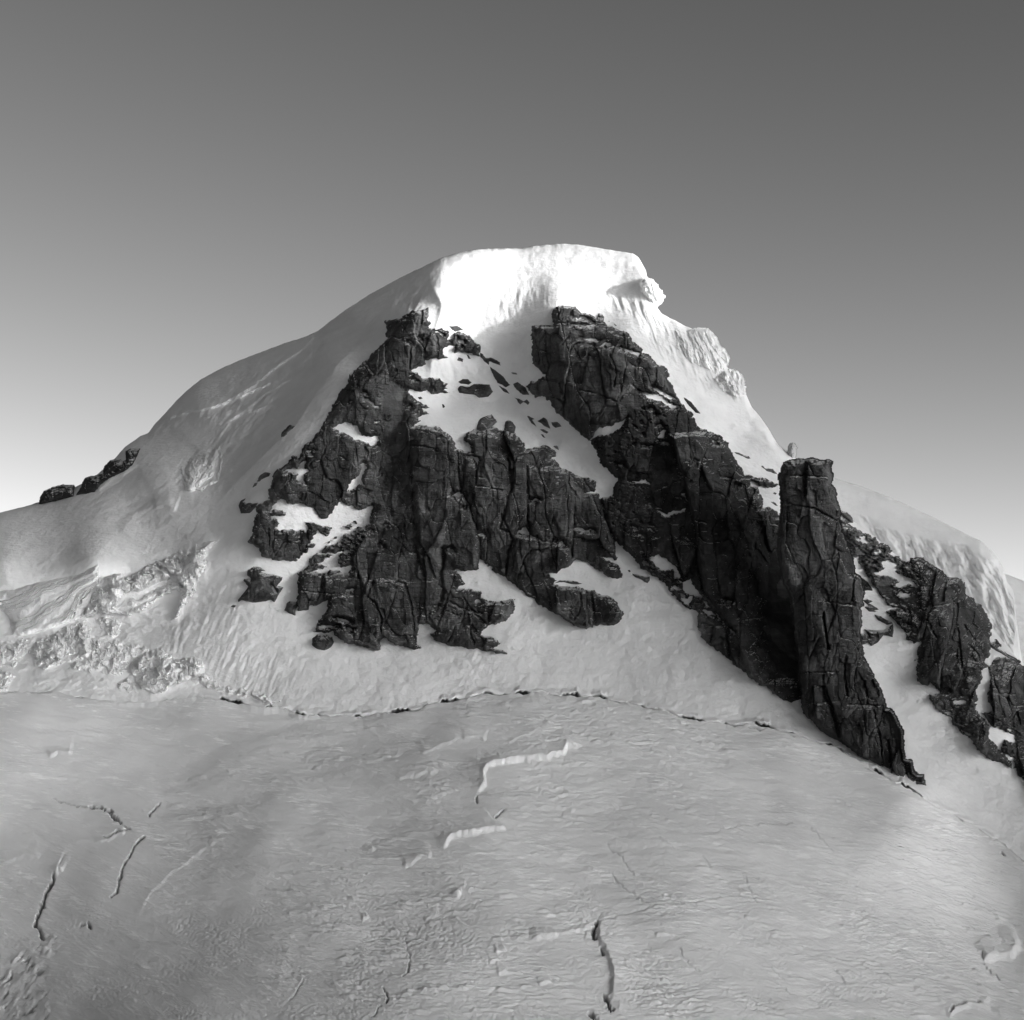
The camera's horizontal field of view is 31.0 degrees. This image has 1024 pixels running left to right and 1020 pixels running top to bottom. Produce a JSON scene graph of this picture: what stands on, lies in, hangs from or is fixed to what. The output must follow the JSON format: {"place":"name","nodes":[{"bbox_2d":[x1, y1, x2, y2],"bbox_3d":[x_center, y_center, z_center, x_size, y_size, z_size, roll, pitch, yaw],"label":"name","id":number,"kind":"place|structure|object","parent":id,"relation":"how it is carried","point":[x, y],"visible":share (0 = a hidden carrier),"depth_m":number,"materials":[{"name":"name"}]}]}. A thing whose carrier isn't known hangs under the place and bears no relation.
{"place":"outdoors","nodes":[
{"label":"outdoors","id":0,"kind":"place"},
{"bbox_2d":[0,691,1023,1019],"bbox_3d":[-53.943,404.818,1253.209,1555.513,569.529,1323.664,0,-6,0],"label":"glacier","id":1,"kind":"object","parent":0,"point":[540,855],"visible":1,"depth_m":1568.35,"materials":[{"name":"white snow"}]},
{"bbox_2d":[0,244,1023,861],"bbox_3d":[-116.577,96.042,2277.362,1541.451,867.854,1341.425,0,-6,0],"label":"mountain","id":2,"kind":"structure","parent":0,"point":[652,650],"depth_m":1960.72,"materials":[{"name":"white snow"}]},
{"bbox_2d":[0,670,15,691],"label":"serac","id":3,"kind":"object","parent":2,"relation":"on","point":[5,678],"visible":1,"depth_m":1828.34,"materials":[{"name":"white ice"}]},
{"bbox_2d":[0,637,31,668],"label":"serac","id":4,"kind":"object","parent":2,"relation":"on","point":[12,653],"visible":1,"depth_m":1875.87,"materials":[{"name":"white ice"}]},
{"bbox_2d":[0,565,99,634],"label":"ice cliff","id":5,"kind":"structure","parent":2,"relation":"on","point":[36,607],"depth_m":1932.22,"materials":[{"name":"white ice"}]},
{"bbox_2d":[39,484,74,503],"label":"rock crag","id":6,"kind":"structure","parent":2,"relation":"on","point":[58,492],"depth_m":2208.76,"materials":[{"name":"grey stone"}]},
{"bbox_2d":[28,618,100,669],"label":"serac","id":7,"kind":"object","parent":2,"relation":"on","point":[70,643],"visible":1,"depth_m":1879.08,"materials":[{"name":"white ice"}]},
{"bbox_2d":[76,448,139,494],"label":"rock crag","id":8,"kind":"structure","parent":2,"relation":"on","point":[111,468],"depth_m":2206.03,"materials":[{"name":"grey stone"}]},
{"bbox_2d":[94,615,121,637],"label":"serac","id":9,"kind":"object","parent":2,"relation":"on","point":[109,625],"visible":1,"depth_m":1915.60,"materials":[{"name":"white ice"}]},
{"bbox_2d":[69,639,148,675],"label":"serac","id":10,"kind":"object","parent":2,"relation":"on","point":[116,657],"visible":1,"depth_m":1862.19,"materials":[{"name":"white ice"}]},
{"bbox_2d":[117,677,137,692],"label":"serac","id":11,"kind":"object","parent":2,"relation":"on","point":[127,684],"visible":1,"depth_m":1833.87,"materials":[{"name":"white ice"}]},
{"bbox_2d":[80,551,206,617],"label":"serac","id":12,"kind":"object","parent":2,"relation":"on","point":[136,592],"visible":0.95,"depth_m":1933.88,"materials":[{"name":"white ice"}]},
{"bbox_2d":[129,648,204,693],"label":"serac","id":13,"kind":"object","parent":2,"relation":"on","point":[157,671],"visible":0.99,"depth_m":1839.18,"materials":[{"name":"white ice"}]},
{"bbox_2d":[149,537,219,564],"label":"serac","id":14,"kind":"object","parent":2,"relation":"on","point":[204,547],"visible":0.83,"depth_m":1965.90,"materials":[{"name":"white ice"}]},
{"bbox_2d":[180,445,222,490],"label":"serac","id":15,"kind":"object","parent":2,"relation":"on","point":[200,472],"visible":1,"depth_m":2119.53,"materials":[{"name":"white ice"}]},
{"bbox_2d":[191,673,280,706],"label":"serac","id":16,"kind":"object","parent":2,"relation":"on","point":[203,679],"visible":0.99,"depth_m":1822.92,"materials":[{"name":"white ice"}]},
{"bbox_2d":[239,499,257,512],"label":"rock outcrop","id":17,"kind":"object","parent":2,"relation":"on","point":[244,507],"visible":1,"depth_m":1988.34,"materials":[{"name":"grey stone"}]},
{"bbox_2d":[238,566,282,602],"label":"rock outcrop","id":18,"kind":"object","parent":2,"relation":"on","point":[258,582],"visible":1,"depth_m":1900.72,"materials":[{"name":"grey stone"}]},
{"bbox_2d":[257,472,269,481],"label":"rock outcrop","id":19,"kind":"object","parent":2,"relation":"on","point":[263,475],"visible":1,"depth_m":2021.16,"materials":[{"name":"grey stone"}]},
{"bbox_2d":[281,425,294,436],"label":"rock outcrop","id":20,"kind":"object","parent":2,"relation":"on","point":[286,430],"visible":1,"depth_m":2090.33,"materials":[{"name":"grey stone"}]},
{"bbox_2d":[285,601,297,614],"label":"boulder","id":21,"kind":"object","parent":2,"relation":"on","point":[291,607],"visible":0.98,"depth_m":1889.76,"materials":[{"name":"grey stone"}]},
{"bbox_2d":[312,634,333,649],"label":"boulder","id":22,"kind":"object","parent":2,"relation":"on","point":[322,641],"visible":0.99,"depth_m":1858.14,"materials":[{"name":"grey stone"}]},
{"bbox_2d":[248,307,623,653],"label":"cliff","id":23,"kind":"structure","parent":2,"relation":"on","point":[405,579],"depth_m":1964.89,"materials":[{"name":"grey stone"}]},
{"bbox_2d":[477,415,496,430],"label":"boulder","id":24,"kind":"object","parent":23,"relation":"on","point":[487,422],"visible":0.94,"depth_m":2094.47,"materials":[{"name":"grey stone"}]},
{"bbox_2d":[504,420,515,432],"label":"boulder","id":25,"kind":"object","parent":23,"relation":"on","point":[510,426],"visible":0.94,"depth_m":2091.49,"materials":[{"name":"grey stone"}]},
{"bbox_2d":[545,445,555,456],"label":"boulder","id":26,"kind":"object","parent":23,"relation":"on","point":[551,450],"visible":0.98,"depth_m":2063.61,"materials":[{"name":"grey stone"}]},
{"bbox_2d":[449,326,462,331],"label":"rock outcrop","id":27,"kind":"object","parent":2,"relation":"on","point":[455,328],"visible":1,"depth_m":2189.25,"materials":[{"name":"grey stone"}]},
{"bbox_2d":[459,379,470,384],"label":"rock outcrop","id":28,"kind":"object","parent":2,"relation":"on","point":[465,381],"visible":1,"depth_m":2158.60,"materials":[{"name":"grey stone"}]},
{"bbox_2d":[458,384,492,397],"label":"rock outcrop","id":29,"kind":"object","parent":2,"relation":"on","point":[481,390],"visible":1,"depth_m":2148.68,"materials":[{"name":"grey stone"}]},
{"bbox_2d":[480,353,500,365],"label":"rock outcrop","id":30,"kind":"object","parent":2,"relation":"on","point":[487,360],"visible":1,"depth_m":2172.44,"materials":[{"name":"grey stone"}]},
{"bbox_2d":[490,367,509,386],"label":"rock outcrop","id":31,"kind":"object","parent":2,"relation":"on","point":[499,378],"visible":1,"depth_m":2156.05,"materials":[{"name":"grey stone"}]},
{"bbox_2d":[513,382,528,394],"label":"rock outcrop","id":32,"kind":"object","parent":2,"relation":"on","point":[520,388],"visible":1,"depth_m":2136.23,"materials":[{"name":"grey stone"}]},
{"bbox_2d":[516,398,528,404],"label":"rock outcrop","id":33,"kind":"object","parent":2,"relation":"on","point":[521,401],"visible":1,"depth_m":2127.79,"materials":[{"name":"grey stone"}]},
{"bbox_2d":[527,416,535,425],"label":"rock outcrop","id":34,"kind":"object","parent":2,"relation":"on","point":[531,420],"visible":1,"depth_m":2108.39,"materials":[{"name":"grey stone"}]},
{"bbox_2d":[538,417,549,427],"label":"rock outcrop","id":35,"kind":"object","parent":2,"relation":"on","point":[543,421],"visible":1,"depth_m":2101.07,"materials":[{"name":"grey stone"}]},
{"bbox_2d":[551,422,560,427],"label":"rock outcrop","id":36,"kind":"object","parent":2,"relation":"on","point":[555,424],"visible":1,"depth_m":2091.08,"materials":[{"name":"grey stone"}]},
{"bbox_2d":[556,580,581,583],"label":"rock outcrop","id":37,"kind":"object","parent":2,"relation":"on","point":[572,582],"visible":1,"depth_m":1924.68,"materials":[{"name":"grey stone"}]},
{"bbox_2d":[633,574,649,582],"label":"rock outcrop","id":38,"kind":"object","parent":2,"relation":"on","point":[645,579],"visible":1,"depth_m":1920.47,"materials":[{"name":"grey stone"}]},
{"bbox_2d":[639,276,665,306],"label":"snow cornice","id":39,"kind":"structure","parent":2,"relation":"on","point":[651,291],"depth_m":2224.98,"materials":[{"name":"white snow"}]},
{"bbox_2d":[526,305,801,702],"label":"cliff","id":40,"kind":"structure","parent":2,"relation":"on","point":[715,541],"depth_m":1971.02,"materials":[{"name":"grey stone"}]},
{"bbox_2d":[684,398,699,413],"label":"rock outcrop","id":41,"kind":"object","parent":2,"relation":"on","point":[691,405],"visible":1,"depth_m":2083.94,"materials":[{"name":"grey stone"}]},
{"bbox_2d":[675,328,729,373],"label":"snow cornice","id":42,"kind":"structure","parent":2,"relation":"on","point":[702,347],"depth_m":2156.73,"materials":[{"name":"white snow"}]},
{"bbox_2d":[713,369,745,397],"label":"snow cornice","id":43,"kind":"structure","parent":2,"relation":"on","point":[731,381],"depth_m":2127.18,"materials":[{"name":"white snow"}]},
{"bbox_2d":[735,452,749,458],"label":"rock outcrop","id":44,"kind":"object","parent":2,"relation":"on","point":[747,457],"visible":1,"depth_m":2052.68,"materials":[{"name":"grey stone"}]},
{"bbox_2d":[762,466,776,473],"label":"rock outcrop","id":45,"kind":"object","parent":2,"relation":"on","point":[770,470],"visible":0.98,"depth_m":2045.39,"materials":[{"name":"grey stone"}]},
{"bbox_2d":[787,442,797,457],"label":"ice pinnacle","id":46,"kind":"object","parent":2,"relation":"on","point":[792,449],"visible":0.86,"depth_m":2087.77,"materials":[{"name":"grey"}]},
{"bbox_2d":[841,511,852,522],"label":"rock outcrop","id":47,"kind":"object","parent":2,"relation":"on","point":[847,516],"visible":0.97,"depth_m":2026.09,"materials":[{"name":"grey stone"}]},
{"bbox_2d":[776,457,925,786],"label":"rock pillar","id":48,"kind":"object","parent":2,"relation":"on","point":[843,700],"visible":0.96,"depth_m":1774.45,"materials":[{"name":"grey stone"}]},
{"bbox_2d":[855,572,871,590],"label":"rock outcrop","id":49,"kind":"object","parent":2,"relation":"on","point":[866,585],"visible":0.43,"depth_m":1949.72,"materials":[{"name":"grey stone"}]},
{"bbox_2d":[863,599,878,611],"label":"rock outcrop","id":50,"kind":"object","parent":2,"relation":"on","point":[870,608],"visible":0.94,"depth_m":1924.28,"materials":[{"name":"grey stone"}]},
{"bbox_2d":[861,624,893,645],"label":"rock outcrop","id":51,"kind":"object","parent":2,"relation":"on","point":[873,637],"visible":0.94,"depth_m":1882.29,"materials":[{"name":"grey stone"}]},
{"bbox_2d":[875,615,891,624],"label":"rock outcrop","id":52,"kind":"object","parent":2,"relation":"on","point":[883,620],"visible":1,"depth_m":1904.97,"materials":[{"name":"grey stone"}]},
{"bbox_2d":[842,523,1013,768],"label":"rock spur","id":53,"kind":"structure","parent":2,"relation":"on","point":[947,621],"depth_m":1896.59,"materials":[{"name":"grey stone"}]},
{"bbox_2d":[841,518,849,524],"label":"rock outcrop","id":54,"kind":"object","parent":53,"relation":"on","point":[845,521],"visible":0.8,"depth_m":2016.19,"materials":[{"name":"grey stone"}]},
{"bbox_2d":[982,657,1023,778],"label":"rock spur","id":55,"kind":"structure","parent":2,"relation":"on","point":[1005,693],"depth_m":1837.78,"materials":[{"name":"grey stone"}]},
{"bbox_2d":[990,639,1020,662],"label":"rock outcrop","id":56,"kind":"object","parent":2,"relation":"on","point":[995,644],"visible":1,"depth_m":1941.98,"materials":[{"name":"grey stone"}]},
{"bbox_2d":[0,0,1023,580],"label":"sky","id":57,"kind":"structure","parent":0,"point":[831,190],"materials":[{"name":"grey"}]},
{"bbox_2d":[832,479,1023,665],"bbox_3d":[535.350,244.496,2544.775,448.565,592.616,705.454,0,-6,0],"label":"snow ridge","id":58,"kind":"structure","parent":0,"point":[905,532],"depth_m":2345.05,"materials":[{"name":"white snow"}]},
{"bbox_2d":[1005,574,1023,663],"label":"distant ridge","id":59,"kind":"structure","parent":0,"point":[1016,585],"depth_m":2873.32,"materials":[{"name":"white snow"}]}
]}

